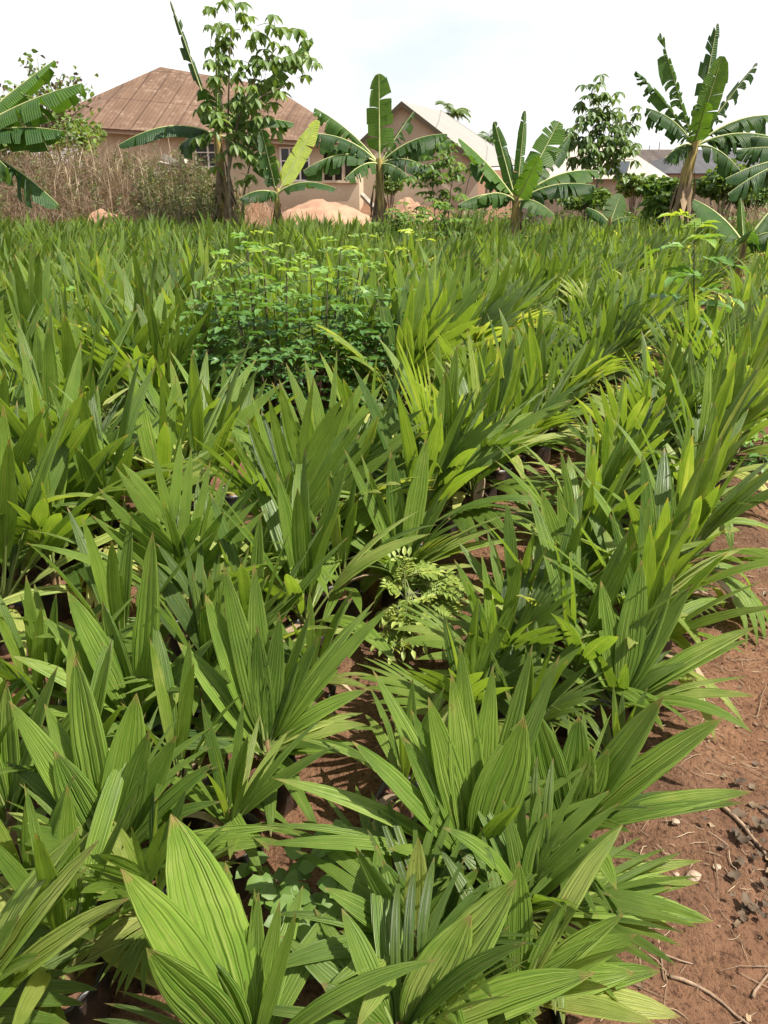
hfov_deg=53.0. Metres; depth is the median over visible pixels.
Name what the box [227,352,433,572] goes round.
palm seedling
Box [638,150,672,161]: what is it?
brown roofed house
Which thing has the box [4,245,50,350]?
palm seedling
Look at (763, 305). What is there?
palm seedling
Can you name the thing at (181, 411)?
palm seedling
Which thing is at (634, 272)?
palm seedling
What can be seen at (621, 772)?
palm seedling
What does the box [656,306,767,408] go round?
palm seedling
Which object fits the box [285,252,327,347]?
palm seedling
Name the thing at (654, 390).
palm seedling
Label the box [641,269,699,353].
palm seedling
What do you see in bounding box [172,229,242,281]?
palm seedling
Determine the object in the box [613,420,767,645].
palm seedling
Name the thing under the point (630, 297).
palm seedling
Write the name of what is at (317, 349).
palm seedling
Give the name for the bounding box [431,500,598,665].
palm seedling
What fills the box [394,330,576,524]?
palm seedling
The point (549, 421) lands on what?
palm seedling
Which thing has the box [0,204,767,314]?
seedlings
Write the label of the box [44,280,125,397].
palm seedling
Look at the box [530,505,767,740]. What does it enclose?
palm seedling
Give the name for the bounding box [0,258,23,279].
palm seedling
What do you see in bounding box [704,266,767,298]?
palm seedling
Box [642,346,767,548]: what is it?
palm seedling
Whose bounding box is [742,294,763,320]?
palm seedling
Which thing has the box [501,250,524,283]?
palm seedling
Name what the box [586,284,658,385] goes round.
palm seedling
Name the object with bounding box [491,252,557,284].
palm seedling
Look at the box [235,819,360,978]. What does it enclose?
climbing weed
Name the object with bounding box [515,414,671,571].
palm seedling
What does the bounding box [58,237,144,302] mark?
palm seedling
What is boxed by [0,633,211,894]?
palm seedling
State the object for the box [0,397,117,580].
palm seedling
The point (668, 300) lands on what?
palm seedling
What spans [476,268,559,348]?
palm seedling
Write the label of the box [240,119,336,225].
banana plant
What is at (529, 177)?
banana plant
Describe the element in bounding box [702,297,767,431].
palm seedling
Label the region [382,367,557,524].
palm seedling
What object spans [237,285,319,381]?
palm seedling
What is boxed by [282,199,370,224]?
sand heap
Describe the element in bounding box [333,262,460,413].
palm seedling
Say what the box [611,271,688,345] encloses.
palm seedling
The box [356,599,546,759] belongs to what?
palm seedling
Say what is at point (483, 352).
palm seedling
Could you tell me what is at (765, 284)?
palm seedling
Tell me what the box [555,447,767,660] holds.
palm seedling
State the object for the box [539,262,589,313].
palm seedling
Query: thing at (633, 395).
palm seedling
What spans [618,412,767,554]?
palm seedling
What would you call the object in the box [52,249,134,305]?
palm seedling
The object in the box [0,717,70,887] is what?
palm seedling
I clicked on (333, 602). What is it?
palm seedling
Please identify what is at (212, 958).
palm seedling
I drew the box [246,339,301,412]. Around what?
palm seedling
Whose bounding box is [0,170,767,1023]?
ground
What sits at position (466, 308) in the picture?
palm seedling
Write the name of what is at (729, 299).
palm seedling
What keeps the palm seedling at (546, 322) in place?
on the ground at (706, 948)
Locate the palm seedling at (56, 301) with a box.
[42,269,108,331]
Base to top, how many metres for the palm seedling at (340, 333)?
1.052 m
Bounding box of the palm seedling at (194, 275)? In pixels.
[111,245,230,384]
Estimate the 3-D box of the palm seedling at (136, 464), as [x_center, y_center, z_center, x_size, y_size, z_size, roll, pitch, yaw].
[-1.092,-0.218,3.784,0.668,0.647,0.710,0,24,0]
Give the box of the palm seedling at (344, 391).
[320,346,452,524]
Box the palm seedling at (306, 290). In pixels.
[243,247,354,391]
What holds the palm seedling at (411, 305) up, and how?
on the ground at (706, 948)
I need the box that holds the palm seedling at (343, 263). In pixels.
[278,246,384,309]
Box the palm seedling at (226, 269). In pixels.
[189,248,249,287]
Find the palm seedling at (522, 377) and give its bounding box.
[461,314,574,384]
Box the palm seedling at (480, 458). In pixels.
[316,364,556,610]
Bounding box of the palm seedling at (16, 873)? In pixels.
[0,763,158,1023]
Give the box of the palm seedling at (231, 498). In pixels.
[145,351,266,516]
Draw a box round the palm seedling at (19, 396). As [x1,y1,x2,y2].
[0,357,56,427]
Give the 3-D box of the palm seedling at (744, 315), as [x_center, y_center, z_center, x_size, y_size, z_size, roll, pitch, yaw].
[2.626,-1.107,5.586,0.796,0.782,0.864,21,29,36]
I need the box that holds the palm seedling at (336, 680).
[263,589,373,738]
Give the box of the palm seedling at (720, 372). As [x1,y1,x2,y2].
[617,341,767,491]
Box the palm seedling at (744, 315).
[740,302,767,344]
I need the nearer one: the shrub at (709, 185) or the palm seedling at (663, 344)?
the palm seedling at (663, 344)
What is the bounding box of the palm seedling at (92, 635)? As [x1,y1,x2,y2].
[10,532,212,768]
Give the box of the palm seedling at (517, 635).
[393,555,595,729]
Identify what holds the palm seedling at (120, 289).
on the ground at (706, 948)
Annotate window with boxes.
[195,142,214,167]
[279,147,310,181]
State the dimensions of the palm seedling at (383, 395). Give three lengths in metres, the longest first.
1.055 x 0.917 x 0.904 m
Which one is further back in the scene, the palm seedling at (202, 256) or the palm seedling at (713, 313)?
the palm seedling at (202, 256)
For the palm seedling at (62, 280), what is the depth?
6.83 m
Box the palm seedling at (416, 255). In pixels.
[369,225,453,285]
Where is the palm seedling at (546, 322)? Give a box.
[480,311,576,349]
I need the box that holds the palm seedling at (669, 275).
[645,269,688,299]
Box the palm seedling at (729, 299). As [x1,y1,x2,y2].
[703,287,762,310]
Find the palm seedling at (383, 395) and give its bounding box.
[355,301,425,403]
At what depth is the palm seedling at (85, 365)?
4.52 m
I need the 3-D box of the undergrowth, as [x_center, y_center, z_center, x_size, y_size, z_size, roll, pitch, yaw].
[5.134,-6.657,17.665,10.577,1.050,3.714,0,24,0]
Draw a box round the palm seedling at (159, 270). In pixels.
[114,246,169,292]
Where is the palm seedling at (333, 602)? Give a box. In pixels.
[268,471,434,634]
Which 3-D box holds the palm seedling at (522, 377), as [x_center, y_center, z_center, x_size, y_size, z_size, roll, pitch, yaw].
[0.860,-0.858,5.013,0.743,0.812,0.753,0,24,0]
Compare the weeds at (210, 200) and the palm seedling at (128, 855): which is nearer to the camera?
the palm seedling at (128, 855)
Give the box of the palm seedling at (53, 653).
[0,584,136,719]
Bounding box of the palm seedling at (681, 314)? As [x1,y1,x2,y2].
[670,300,736,337]
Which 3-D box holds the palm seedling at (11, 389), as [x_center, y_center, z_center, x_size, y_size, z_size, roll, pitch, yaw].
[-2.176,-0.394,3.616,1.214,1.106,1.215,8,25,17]
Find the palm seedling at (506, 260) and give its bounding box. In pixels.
[485,247,569,319]
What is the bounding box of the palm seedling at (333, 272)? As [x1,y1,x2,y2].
[326,254,391,381]
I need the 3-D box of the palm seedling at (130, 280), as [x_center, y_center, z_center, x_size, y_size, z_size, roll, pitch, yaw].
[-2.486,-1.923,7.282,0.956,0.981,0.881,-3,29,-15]
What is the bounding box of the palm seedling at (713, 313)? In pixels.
[634,291,746,373]
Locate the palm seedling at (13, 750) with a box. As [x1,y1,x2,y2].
[0,666,119,890]
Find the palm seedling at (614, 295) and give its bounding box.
[544,277,666,384]
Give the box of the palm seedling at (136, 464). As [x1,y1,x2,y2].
[105,429,202,486]
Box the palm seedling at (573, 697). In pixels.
[462,618,606,727]
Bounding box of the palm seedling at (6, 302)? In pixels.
[1,273,60,311]
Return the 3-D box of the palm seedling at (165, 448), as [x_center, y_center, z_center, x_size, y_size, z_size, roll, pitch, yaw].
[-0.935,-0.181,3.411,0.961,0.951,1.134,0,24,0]
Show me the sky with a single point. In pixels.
(496, 60)
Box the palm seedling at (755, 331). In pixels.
[668,303,767,440]
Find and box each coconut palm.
[436,100,471,122]
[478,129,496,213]
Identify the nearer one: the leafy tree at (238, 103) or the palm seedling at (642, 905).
the palm seedling at (642, 905)
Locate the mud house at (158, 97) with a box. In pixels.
[66,67,363,211]
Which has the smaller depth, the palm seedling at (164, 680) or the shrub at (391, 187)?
the palm seedling at (164, 680)
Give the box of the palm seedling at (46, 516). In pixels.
[0,423,140,620]
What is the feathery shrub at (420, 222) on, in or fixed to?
on the ground at (706, 948)
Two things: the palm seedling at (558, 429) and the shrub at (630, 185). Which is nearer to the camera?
the palm seedling at (558, 429)
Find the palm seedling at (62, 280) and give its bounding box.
[41,259,68,309]
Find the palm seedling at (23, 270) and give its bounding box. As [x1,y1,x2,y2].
[14,254,81,310]
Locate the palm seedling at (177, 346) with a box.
[81,297,253,441]
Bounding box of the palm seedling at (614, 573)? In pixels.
[473,490,694,737]
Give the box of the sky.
[0,0,767,169]
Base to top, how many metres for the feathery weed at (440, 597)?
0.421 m
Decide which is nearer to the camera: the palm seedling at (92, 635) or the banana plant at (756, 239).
the palm seedling at (92, 635)
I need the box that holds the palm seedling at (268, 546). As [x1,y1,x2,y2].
[189,472,352,605]
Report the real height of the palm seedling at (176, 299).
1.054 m
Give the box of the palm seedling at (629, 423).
[529,376,706,537]
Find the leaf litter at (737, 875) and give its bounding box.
[227,471,767,1021]
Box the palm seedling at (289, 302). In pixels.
[239,287,336,409]
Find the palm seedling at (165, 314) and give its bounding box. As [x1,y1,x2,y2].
[105,285,236,408]
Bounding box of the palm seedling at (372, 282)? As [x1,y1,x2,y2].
[294,255,419,413]
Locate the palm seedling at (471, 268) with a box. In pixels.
[450,252,534,326]
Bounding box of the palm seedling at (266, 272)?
[230,257,288,301]
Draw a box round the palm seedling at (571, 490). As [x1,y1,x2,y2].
[494,443,691,606]
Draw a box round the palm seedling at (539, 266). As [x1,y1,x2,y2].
[491,250,586,332]
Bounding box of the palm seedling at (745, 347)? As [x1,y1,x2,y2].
[684,323,767,462]
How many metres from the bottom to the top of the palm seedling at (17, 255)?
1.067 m
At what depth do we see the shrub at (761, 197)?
18.25 m
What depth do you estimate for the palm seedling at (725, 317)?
5.75 m
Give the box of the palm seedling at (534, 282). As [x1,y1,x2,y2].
[481,259,554,347]
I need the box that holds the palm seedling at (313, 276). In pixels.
[267,255,352,367]
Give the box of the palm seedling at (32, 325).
[0,285,55,380]
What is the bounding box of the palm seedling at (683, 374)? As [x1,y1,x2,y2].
[612,340,725,400]
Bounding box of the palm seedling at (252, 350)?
[153,279,279,411]
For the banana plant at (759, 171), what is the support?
on the ground at (706, 948)
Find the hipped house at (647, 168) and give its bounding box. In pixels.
[520,144,668,226]
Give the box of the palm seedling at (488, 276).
[479,266,499,289]
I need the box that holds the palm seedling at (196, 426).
[82,339,300,524]
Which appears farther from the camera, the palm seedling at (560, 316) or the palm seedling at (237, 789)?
the palm seedling at (560, 316)
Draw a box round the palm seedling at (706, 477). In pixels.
[588,438,767,599]
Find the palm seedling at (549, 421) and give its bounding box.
[506,349,590,478]
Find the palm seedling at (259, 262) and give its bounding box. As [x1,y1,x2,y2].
[233,248,309,287]
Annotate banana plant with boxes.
[0,60,86,208]
[119,1,313,227]
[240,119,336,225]
[303,74,451,224]
[458,111,598,237]
[586,193,629,230]
[634,23,767,230]
[692,198,767,303]
[722,136,767,201]
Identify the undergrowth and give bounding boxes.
[385,199,764,230]
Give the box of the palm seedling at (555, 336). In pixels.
[534,323,568,388]
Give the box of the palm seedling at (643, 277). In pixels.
[622,265,660,289]
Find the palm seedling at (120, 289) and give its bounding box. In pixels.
[58,268,184,340]
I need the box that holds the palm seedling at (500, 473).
[428,331,600,495]
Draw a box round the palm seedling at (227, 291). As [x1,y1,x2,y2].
[204,277,253,310]
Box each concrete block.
[157,161,179,170]
[161,153,179,167]
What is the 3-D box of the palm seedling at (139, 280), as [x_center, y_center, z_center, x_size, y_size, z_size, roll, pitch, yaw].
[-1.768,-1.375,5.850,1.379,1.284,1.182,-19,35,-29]
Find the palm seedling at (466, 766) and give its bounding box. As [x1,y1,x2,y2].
[259,643,651,913]
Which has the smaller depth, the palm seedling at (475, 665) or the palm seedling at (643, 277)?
the palm seedling at (475, 665)
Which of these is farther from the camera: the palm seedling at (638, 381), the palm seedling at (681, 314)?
the palm seedling at (681, 314)
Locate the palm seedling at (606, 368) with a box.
[547,331,624,423]
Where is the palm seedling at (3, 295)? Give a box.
[0,271,11,319]
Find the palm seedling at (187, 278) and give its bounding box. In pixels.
[180,255,239,305]
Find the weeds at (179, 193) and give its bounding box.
[95,149,272,225]
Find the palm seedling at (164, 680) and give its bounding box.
[108,623,287,875]
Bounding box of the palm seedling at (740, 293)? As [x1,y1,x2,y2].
[718,287,759,322]
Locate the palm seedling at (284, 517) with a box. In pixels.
[195,448,428,664]
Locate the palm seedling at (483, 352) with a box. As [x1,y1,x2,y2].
[416,338,539,490]
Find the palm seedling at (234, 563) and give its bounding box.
[154,492,352,687]
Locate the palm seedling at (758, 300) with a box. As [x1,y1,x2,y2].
[717,280,767,316]
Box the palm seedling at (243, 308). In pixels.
[201,276,322,388]
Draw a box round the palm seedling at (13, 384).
[8,357,85,409]
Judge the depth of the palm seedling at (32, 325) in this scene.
4.89 m
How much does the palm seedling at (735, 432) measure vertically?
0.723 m
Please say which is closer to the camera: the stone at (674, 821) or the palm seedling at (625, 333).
the stone at (674, 821)
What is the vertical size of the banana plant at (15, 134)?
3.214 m
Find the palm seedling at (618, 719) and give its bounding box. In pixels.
[552,686,696,826]
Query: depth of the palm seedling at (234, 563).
2.46 m
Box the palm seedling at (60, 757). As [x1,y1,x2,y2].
[0,656,283,978]
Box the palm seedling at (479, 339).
[422,312,491,383]
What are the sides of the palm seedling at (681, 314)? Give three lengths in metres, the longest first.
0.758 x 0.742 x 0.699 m
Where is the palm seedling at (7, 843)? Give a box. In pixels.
[0,772,106,982]
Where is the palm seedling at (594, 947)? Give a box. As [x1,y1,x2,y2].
[401,825,680,1023]
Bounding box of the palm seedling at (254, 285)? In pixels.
[200,256,285,321]
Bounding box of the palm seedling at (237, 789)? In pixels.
[154,699,335,900]
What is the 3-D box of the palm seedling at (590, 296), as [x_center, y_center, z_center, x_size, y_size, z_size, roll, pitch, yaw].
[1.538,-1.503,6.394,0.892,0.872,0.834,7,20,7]
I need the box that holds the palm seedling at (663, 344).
[627,306,750,405]
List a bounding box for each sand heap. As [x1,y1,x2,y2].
[85,208,126,227]
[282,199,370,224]
[389,197,432,225]
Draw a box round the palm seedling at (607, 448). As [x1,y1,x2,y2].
[524,406,678,525]
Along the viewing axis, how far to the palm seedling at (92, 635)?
2.11 m
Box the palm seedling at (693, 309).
[624,282,745,368]
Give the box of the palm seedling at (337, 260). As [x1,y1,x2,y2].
[304,242,350,284]
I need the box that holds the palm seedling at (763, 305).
[720,296,767,338]
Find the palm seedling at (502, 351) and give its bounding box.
[460,324,572,392]
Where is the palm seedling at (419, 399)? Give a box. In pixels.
[333,336,571,547]
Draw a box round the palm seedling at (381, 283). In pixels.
[331,264,385,349]
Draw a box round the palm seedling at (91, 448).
[49,356,228,619]
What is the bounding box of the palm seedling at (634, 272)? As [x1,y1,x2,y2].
[597,257,652,300]
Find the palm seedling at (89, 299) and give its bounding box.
[52,281,116,385]
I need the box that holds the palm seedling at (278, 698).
[151,564,390,835]
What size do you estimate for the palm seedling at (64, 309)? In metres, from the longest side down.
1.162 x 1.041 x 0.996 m
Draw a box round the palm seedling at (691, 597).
[674,536,721,615]
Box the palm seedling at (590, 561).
[521,471,715,628]
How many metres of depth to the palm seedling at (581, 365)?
4.97 m
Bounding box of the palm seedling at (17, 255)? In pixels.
[0,249,61,293]
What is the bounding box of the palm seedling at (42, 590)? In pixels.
[0,585,85,696]
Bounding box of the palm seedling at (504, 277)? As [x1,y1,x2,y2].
[447,257,557,337]
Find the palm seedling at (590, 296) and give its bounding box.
[539,279,628,333]
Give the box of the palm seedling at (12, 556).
[0,401,160,655]
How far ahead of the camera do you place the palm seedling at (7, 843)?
1.64 m
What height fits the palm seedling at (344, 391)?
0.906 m
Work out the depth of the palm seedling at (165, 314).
5.06 m
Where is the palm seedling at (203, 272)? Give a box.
[179,260,233,293]
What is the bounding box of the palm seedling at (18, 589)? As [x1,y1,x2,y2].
[0,577,24,593]
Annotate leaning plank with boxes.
[360,193,373,208]
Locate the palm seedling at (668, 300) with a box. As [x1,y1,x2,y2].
[598,261,690,361]
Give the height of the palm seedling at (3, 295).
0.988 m
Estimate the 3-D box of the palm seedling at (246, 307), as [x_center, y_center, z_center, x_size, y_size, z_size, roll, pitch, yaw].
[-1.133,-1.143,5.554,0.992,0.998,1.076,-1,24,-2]
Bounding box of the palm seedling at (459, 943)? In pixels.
[272,845,594,1023]
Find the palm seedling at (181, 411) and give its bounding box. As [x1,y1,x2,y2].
[124,357,221,504]
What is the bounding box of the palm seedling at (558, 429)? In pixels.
[541,370,598,453]
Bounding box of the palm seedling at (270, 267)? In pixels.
[231,246,287,290]
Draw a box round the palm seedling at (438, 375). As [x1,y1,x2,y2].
[379,338,544,479]
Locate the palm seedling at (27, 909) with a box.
[0,827,128,1023]
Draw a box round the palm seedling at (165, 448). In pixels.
[39,360,283,544]
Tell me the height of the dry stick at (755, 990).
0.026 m
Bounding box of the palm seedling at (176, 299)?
[123,281,285,397]
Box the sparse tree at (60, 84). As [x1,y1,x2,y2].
[0,49,101,165]
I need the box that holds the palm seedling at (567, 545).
[455,490,661,657]
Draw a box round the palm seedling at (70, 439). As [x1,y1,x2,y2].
[0,343,197,574]
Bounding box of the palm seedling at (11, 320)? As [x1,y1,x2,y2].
[4,304,15,331]
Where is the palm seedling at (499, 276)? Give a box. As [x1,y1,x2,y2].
[484,263,527,337]
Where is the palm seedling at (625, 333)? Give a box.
[557,301,663,398]
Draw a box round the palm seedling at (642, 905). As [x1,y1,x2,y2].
[442,758,713,1023]
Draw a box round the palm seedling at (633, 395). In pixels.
[560,351,746,488]
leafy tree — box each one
[189,0,322,223]
[564,74,641,221]
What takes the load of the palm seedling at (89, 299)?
on the ground at (706, 948)
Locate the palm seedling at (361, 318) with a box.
[288,290,395,424]
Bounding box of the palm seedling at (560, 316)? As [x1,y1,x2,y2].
[534,294,596,366]
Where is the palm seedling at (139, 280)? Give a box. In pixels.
[67,244,232,382]
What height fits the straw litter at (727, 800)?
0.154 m
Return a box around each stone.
[671,818,679,824]
[685,870,701,881]
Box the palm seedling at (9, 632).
[0,576,114,745]
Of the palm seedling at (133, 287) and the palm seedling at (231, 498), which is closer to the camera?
the palm seedling at (231, 498)
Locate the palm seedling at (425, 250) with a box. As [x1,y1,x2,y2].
[395,241,457,275]
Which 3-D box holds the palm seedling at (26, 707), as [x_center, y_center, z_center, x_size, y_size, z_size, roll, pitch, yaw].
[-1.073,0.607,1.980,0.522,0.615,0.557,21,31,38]
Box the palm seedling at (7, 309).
[0,275,14,318]
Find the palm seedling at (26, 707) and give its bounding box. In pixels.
[0,662,62,742]
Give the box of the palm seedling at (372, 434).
[300,400,452,561]
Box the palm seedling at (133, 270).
[100,261,163,278]
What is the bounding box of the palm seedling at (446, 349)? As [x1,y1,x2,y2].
[412,330,547,419]
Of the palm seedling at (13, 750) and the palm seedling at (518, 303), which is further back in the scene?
the palm seedling at (518, 303)
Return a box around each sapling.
[59,286,85,306]
[377,228,434,286]
[624,209,750,361]
[732,431,767,472]
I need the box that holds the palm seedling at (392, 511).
[341,437,525,624]
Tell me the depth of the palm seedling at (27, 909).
1.40 m
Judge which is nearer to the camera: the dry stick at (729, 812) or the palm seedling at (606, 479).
the dry stick at (729, 812)
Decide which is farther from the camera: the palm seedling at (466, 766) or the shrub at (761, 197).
the shrub at (761, 197)
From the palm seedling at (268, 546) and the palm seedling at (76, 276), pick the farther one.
the palm seedling at (76, 276)
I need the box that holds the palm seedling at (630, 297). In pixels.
[580,287,673,366]
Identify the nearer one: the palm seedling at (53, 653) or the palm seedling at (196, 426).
the palm seedling at (53, 653)
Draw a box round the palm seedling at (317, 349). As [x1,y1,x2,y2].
[265,277,353,401]
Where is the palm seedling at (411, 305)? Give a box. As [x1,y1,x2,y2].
[310,262,488,437]
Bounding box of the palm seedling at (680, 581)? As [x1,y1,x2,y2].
[532,497,744,653]
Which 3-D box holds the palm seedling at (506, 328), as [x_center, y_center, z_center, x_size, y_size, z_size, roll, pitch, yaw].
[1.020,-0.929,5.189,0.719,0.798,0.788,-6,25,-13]
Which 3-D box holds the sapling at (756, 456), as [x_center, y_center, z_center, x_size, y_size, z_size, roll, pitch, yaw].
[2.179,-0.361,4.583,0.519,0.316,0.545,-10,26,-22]
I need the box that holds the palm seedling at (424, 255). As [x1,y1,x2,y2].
[388,239,500,325]
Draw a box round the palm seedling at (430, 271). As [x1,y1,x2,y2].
[348,247,492,400]
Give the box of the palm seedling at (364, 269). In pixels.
[336,241,404,291]
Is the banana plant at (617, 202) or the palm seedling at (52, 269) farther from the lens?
the banana plant at (617, 202)
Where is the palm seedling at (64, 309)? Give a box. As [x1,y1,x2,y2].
[5,283,116,353]
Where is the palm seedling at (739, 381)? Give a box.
[638,344,767,489]
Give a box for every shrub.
[1,90,107,165]
[368,199,474,242]
[372,166,403,210]
[399,143,485,235]
[556,187,612,222]
[614,172,645,219]
[635,174,694,224]
[637,190,684,229]
[692,158,756,218]
[724,186,767,218]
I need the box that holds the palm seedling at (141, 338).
[66,302,199,429]
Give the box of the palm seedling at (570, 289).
[557,271,650,315]
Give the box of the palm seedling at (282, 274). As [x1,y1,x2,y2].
[230,268,296,290]
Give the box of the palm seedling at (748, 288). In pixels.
[718,268,767,315]
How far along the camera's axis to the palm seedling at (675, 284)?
7.43 m
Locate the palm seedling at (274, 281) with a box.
[248,269,314,382]
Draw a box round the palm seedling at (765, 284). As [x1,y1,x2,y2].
[758,275,767,301]
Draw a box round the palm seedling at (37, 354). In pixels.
[0,321,110,427]
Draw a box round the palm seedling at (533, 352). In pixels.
[460,323,630,467]
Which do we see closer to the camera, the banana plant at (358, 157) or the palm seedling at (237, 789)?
the palm seedling at (237, 789)
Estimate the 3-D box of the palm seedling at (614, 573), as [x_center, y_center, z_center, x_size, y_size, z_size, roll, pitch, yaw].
[0.581,0.374,2.371,0.714,0.720,0.723,8,25,17]
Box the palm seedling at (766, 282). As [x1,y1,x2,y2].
[727,261,767,304]
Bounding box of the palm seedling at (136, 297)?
[44,269,178,403]
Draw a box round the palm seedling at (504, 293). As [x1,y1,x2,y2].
[478,279,555,348]
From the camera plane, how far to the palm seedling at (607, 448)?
3.39 m
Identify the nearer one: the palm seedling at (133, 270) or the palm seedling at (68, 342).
the palm seedling at (68, 342)
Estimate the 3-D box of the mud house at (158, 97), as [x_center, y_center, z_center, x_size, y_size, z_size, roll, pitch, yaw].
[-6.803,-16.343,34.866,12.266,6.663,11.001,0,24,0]
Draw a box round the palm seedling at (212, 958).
[93,814,437,1023]
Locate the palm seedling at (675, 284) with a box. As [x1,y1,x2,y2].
[656,276,688,347]
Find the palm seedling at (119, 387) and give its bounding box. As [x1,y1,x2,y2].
[88,353,150,470]
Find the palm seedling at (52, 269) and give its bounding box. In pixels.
[21,252,70,294]
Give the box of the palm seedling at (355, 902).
[273,784,540,1023]
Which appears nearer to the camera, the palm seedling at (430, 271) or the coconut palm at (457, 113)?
the palm seedling at (430, 271)
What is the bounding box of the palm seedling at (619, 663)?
[541,560,754,751]
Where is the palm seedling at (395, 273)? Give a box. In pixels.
[383,249,471,383]
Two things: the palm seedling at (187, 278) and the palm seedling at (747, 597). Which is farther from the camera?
the palm seedling at (187, 278)
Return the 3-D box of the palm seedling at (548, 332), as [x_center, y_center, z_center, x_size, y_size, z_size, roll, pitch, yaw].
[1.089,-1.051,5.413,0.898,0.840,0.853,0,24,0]
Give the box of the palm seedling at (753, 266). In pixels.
[697,250,767,312]
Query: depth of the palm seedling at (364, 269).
7.35 m
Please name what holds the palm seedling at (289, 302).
on the ground at (706, 948)
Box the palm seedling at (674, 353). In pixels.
[594,329,703,464]
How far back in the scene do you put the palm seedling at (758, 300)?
6.70 m
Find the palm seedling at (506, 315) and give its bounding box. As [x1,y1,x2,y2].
[446,278,549,351]
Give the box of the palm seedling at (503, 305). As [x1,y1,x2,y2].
[383,251,531,372]
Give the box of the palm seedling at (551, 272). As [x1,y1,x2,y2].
[522,249,599,334]
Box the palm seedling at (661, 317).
[630,297,675,359]
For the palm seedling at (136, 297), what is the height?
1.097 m
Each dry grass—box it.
[0,121,288,229]
[693,197,767,254]
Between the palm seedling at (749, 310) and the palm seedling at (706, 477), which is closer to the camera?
the palm seedling at (706, 477)
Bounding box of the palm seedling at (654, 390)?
[549,367,723,516]
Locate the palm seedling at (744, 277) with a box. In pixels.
[713,272,767,301]
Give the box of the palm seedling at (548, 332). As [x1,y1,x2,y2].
[511,304,603,390]
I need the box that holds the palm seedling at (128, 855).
[72,789,240,996]
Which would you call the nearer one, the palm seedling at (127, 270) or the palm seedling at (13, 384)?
the palm seedling at (13, 384)
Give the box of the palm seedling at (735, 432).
[623,402,760,552]
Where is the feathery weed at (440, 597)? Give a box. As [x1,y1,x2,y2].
[370,546,479,663]
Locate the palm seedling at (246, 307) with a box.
[178,283,256,389]
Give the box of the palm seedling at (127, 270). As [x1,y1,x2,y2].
[47,248,134,303]
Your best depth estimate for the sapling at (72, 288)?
5.85 m
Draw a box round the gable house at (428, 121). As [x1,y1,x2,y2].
[360,101,514,217]
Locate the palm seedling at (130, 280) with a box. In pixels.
[83,256,144,281]
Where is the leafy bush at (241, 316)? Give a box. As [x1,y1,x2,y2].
[162,229,416,428]
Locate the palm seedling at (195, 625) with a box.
[113,532,320,768]
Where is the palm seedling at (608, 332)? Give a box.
[559,295,638,418]
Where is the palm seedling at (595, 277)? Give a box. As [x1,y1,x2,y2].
[532,265,621,358]
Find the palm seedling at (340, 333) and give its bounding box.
[321,264,378,387]
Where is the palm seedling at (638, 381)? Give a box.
[617,338,714,457]
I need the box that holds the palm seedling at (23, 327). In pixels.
[0,317,88,379]
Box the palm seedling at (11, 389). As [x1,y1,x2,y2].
[0,373,16,393]
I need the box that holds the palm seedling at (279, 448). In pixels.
[192,377,433,614]
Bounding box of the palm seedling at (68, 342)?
[0,305,186,425]
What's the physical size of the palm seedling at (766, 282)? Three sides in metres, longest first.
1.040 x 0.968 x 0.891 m
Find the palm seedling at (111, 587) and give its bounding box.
[0,496,242,746]
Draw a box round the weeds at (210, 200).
[122,149,251,230]
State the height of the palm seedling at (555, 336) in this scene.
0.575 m
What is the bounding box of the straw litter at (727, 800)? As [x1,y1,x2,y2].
[243,478,767,1023]
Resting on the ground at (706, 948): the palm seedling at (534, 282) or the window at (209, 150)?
the palm seedling at (534, 282)
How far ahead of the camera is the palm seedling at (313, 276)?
6.40 m
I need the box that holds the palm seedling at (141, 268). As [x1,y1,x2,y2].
[109,261,156,278]
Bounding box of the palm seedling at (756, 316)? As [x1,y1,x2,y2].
[716,300,767,330]
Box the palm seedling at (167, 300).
[105,287,265,386]
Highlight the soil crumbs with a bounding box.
[246,460,767,1023]
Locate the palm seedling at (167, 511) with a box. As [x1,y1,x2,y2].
[25,439,291,664]
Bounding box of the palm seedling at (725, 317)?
[663,295,742,334]
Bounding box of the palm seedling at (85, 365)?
[10,312,139,447]
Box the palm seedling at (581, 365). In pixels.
[545,329,615,437]
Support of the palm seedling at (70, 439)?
on the ground at (706, 948)
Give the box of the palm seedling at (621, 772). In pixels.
[505,690,751,916]
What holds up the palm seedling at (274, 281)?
on the ground at (706, 948)
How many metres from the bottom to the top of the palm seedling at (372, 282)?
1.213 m
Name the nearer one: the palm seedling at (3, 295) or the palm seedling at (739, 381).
the palm seedling at (739, 381)
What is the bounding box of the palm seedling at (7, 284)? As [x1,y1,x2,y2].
[2,271,75,335]
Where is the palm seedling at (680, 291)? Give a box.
[671,274,696,308]
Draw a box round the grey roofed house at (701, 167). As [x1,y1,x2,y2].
[648,150,767,220]
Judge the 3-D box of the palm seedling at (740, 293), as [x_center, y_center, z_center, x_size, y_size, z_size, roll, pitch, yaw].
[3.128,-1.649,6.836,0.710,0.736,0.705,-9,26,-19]
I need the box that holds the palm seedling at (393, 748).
[302,679,479,865]
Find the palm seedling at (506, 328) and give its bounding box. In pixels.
[488,309,568,386]
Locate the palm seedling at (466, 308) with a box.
[365,249,508,393]
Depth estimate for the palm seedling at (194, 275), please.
6.22 m
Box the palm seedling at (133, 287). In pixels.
[88,258,139,293]
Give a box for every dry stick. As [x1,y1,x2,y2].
[657,939,664,980]
[666,954,692,964]
[669,974,748,1023]
[721,807,767,857]
[751,973,767,998]
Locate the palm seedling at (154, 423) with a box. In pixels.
[4,350,186,578]
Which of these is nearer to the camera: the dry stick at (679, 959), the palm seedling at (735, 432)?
the dry stick at (679, 959)
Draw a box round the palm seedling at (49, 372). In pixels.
[2,306,128,432]
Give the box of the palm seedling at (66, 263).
[42,258,92,282]

